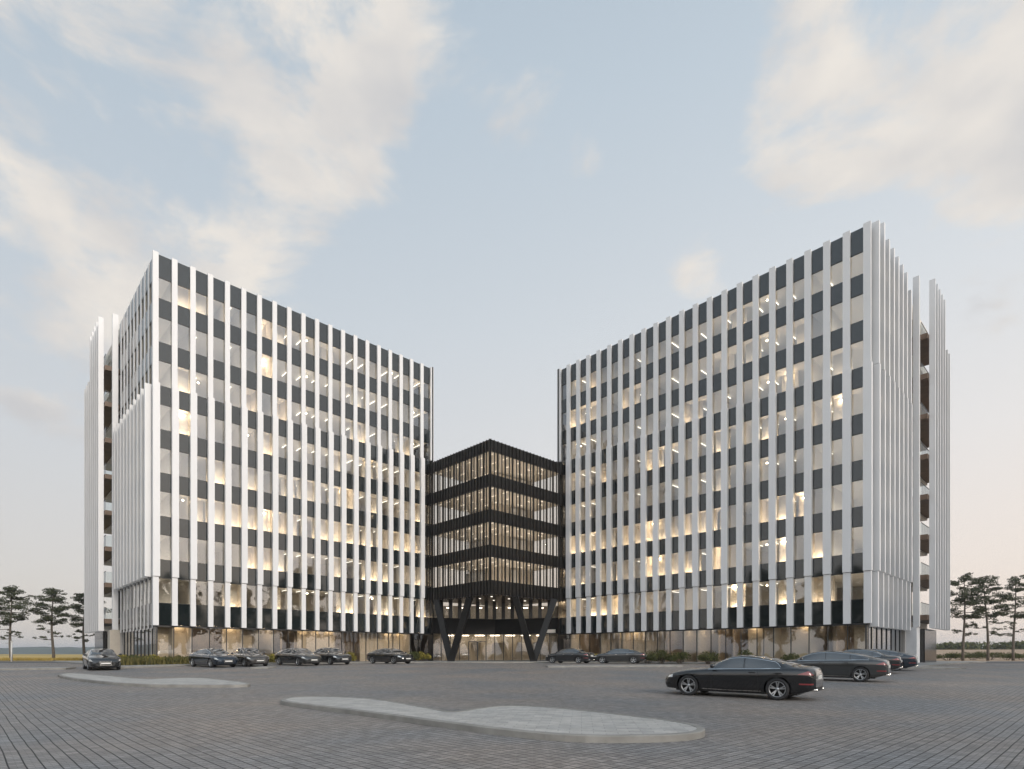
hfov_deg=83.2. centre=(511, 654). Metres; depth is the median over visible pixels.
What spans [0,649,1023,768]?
ground
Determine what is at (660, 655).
shrub
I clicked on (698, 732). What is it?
kerb
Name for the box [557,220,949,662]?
office tower
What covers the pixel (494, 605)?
window
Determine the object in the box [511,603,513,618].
window
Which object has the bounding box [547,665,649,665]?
pavement
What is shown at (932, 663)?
pavement
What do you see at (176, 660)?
shrub
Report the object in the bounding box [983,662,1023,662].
drive
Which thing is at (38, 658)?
field edge grass
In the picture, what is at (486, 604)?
window
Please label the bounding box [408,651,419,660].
shrub
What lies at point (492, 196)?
sky
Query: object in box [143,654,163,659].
shrub
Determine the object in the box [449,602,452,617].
window
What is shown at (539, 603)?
window
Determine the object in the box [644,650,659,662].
shrub
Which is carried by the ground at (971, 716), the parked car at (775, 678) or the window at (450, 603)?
the parked car at (775, 678)
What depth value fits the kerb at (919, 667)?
40.25 m
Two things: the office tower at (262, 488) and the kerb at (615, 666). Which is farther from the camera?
the office tower at (262, 488)
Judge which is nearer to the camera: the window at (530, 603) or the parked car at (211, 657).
the parked car at (211, 657)
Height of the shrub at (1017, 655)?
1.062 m
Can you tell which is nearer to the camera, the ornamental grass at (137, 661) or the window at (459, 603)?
the ornamental grass at (137, 661)
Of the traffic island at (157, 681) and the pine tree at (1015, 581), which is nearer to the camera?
the traffic island at (157, 681)
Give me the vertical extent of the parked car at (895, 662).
1.456 m
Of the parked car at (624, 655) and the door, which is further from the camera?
the door
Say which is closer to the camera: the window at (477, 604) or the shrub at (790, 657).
the shrub at (790, 657)
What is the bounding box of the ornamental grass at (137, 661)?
[120,655,274,664]
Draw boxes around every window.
[121,277,430,617]
[430,601,433,617]
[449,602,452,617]
[458,602,461,617]
[476,603,479,618]
[485,603,487,618]
[493,604,495,618]
[502,603,504,618]
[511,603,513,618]
[529,602,531,617]
[538,602,541,617]
[560,251,862,617]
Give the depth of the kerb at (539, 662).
56.04 m
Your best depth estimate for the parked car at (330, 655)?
48.78 m
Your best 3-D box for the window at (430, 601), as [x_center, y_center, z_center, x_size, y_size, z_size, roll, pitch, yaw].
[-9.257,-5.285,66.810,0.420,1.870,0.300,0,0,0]
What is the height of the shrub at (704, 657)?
1.143 m
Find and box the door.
[468,641,477,660]
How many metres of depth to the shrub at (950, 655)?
83.69 m
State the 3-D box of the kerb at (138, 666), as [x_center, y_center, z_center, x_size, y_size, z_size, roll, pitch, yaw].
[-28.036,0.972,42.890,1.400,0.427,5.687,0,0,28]
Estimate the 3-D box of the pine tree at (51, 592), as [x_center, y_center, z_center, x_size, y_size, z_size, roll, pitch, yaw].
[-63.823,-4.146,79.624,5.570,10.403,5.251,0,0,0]
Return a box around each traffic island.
[61,673,245,684]
[286,697,696,733]
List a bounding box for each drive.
[0,662,58,662]
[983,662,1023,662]
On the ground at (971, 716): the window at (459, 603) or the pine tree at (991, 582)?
the pine tree at (991, 582)
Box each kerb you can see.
[0,667,75,669]
[51,661,985,668]
[58,673,250,687]
[92,665,177,668]
[250,666,275,668]
[281,696,704,742]
[545,665,682,667]
[905,666,965,668]
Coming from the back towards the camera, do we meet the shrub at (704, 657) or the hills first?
the hills
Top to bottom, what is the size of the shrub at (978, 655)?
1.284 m
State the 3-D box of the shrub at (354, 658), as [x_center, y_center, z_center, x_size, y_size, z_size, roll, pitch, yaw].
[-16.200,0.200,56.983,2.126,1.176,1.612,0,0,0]
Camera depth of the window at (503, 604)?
69.62 m
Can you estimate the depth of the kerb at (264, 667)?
40.36 m
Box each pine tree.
[0,585,42,660]
[26,587,74,660]
[52,593,111,653]
[950,572,989,660]
[955,575,1013,660]
[988,575,1023,660]
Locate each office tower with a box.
[84,250,433,661]
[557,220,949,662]
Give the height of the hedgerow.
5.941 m
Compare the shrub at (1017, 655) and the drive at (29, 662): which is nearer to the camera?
the drive at (29, 662)
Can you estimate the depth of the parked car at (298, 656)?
46.78 m
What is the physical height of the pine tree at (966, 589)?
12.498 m
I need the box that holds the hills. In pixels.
[0,647,978,653]
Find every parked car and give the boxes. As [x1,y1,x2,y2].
[82,649,121,669]
[188,648,237,667]
[230,648,268,666]
[274,648,321,665]
[313,647,351,664]
[367,648,412,663]
[545,648,594,663]
[593,648,646,663]
[665,655,823,699]
[786,651,890,681]
[844,649,902,670]
[869,649,917,670]
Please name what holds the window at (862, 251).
in the office tower at (750, 468)
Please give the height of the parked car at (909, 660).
1.422 m
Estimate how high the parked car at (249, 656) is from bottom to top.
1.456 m
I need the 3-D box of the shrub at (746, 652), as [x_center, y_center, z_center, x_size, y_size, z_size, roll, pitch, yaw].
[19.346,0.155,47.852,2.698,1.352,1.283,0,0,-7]
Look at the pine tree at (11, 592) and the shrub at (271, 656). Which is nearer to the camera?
the shrub at (271, 656)
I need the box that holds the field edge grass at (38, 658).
[0,657,81,659]
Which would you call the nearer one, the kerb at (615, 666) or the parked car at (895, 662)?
the parked car at (895, 662)
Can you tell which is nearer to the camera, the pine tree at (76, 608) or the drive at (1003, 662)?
the drive at (1003, 662)
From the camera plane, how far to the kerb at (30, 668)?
39.01 m
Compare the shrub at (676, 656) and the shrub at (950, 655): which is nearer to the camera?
the shrub at (676, 656)
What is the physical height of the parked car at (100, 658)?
1.422 m
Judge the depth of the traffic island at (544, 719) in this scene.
11.70 m
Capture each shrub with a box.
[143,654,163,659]
[162,656,181,662]
[266,652,276,662]
[347,651,356,660]
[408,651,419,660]
[415,651,430,660]
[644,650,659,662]
[648,649,669,662]
[666,651,690,663]
[697,651,719,663]
[736,649,752,655]
[780,653,799,659]
[936,653,960,659]
[960,652,985,659]
[973,651,1004,659]
[994,653,1023,659]
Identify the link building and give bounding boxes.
[426,439,565,660]
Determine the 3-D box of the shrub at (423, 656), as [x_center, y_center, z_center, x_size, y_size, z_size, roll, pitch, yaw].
[-9.848,0.164,63.678,2.000,1.251,1.068,0,0,0]
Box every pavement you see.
[62,661,978,665]
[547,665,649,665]
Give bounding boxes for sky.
[0,0,1023,647]
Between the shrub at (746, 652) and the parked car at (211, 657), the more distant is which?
the shrub at (746, 652)
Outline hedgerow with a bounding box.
[936,640,1023,649]
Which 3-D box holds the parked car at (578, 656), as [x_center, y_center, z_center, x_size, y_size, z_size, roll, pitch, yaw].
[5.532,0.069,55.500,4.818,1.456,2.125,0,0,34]
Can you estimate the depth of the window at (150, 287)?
52.89 m
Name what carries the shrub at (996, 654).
on the ground at (971, 716)
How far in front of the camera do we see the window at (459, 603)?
68.11 m
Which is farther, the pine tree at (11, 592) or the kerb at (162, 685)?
the pine tree at (11, 592)
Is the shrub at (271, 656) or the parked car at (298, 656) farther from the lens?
the shrub at (271, 656)
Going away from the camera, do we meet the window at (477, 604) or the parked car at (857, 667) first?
the parked car at (857, 667)
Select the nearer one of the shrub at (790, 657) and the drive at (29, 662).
the shrub at (790, 657)
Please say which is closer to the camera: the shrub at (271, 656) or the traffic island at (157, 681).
the traffic island at (157, 681)
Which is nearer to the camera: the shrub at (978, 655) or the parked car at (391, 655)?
the parked car at (391, 655)
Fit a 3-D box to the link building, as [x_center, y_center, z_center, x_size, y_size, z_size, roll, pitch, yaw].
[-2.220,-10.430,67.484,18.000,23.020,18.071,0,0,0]
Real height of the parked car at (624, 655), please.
1.422 m

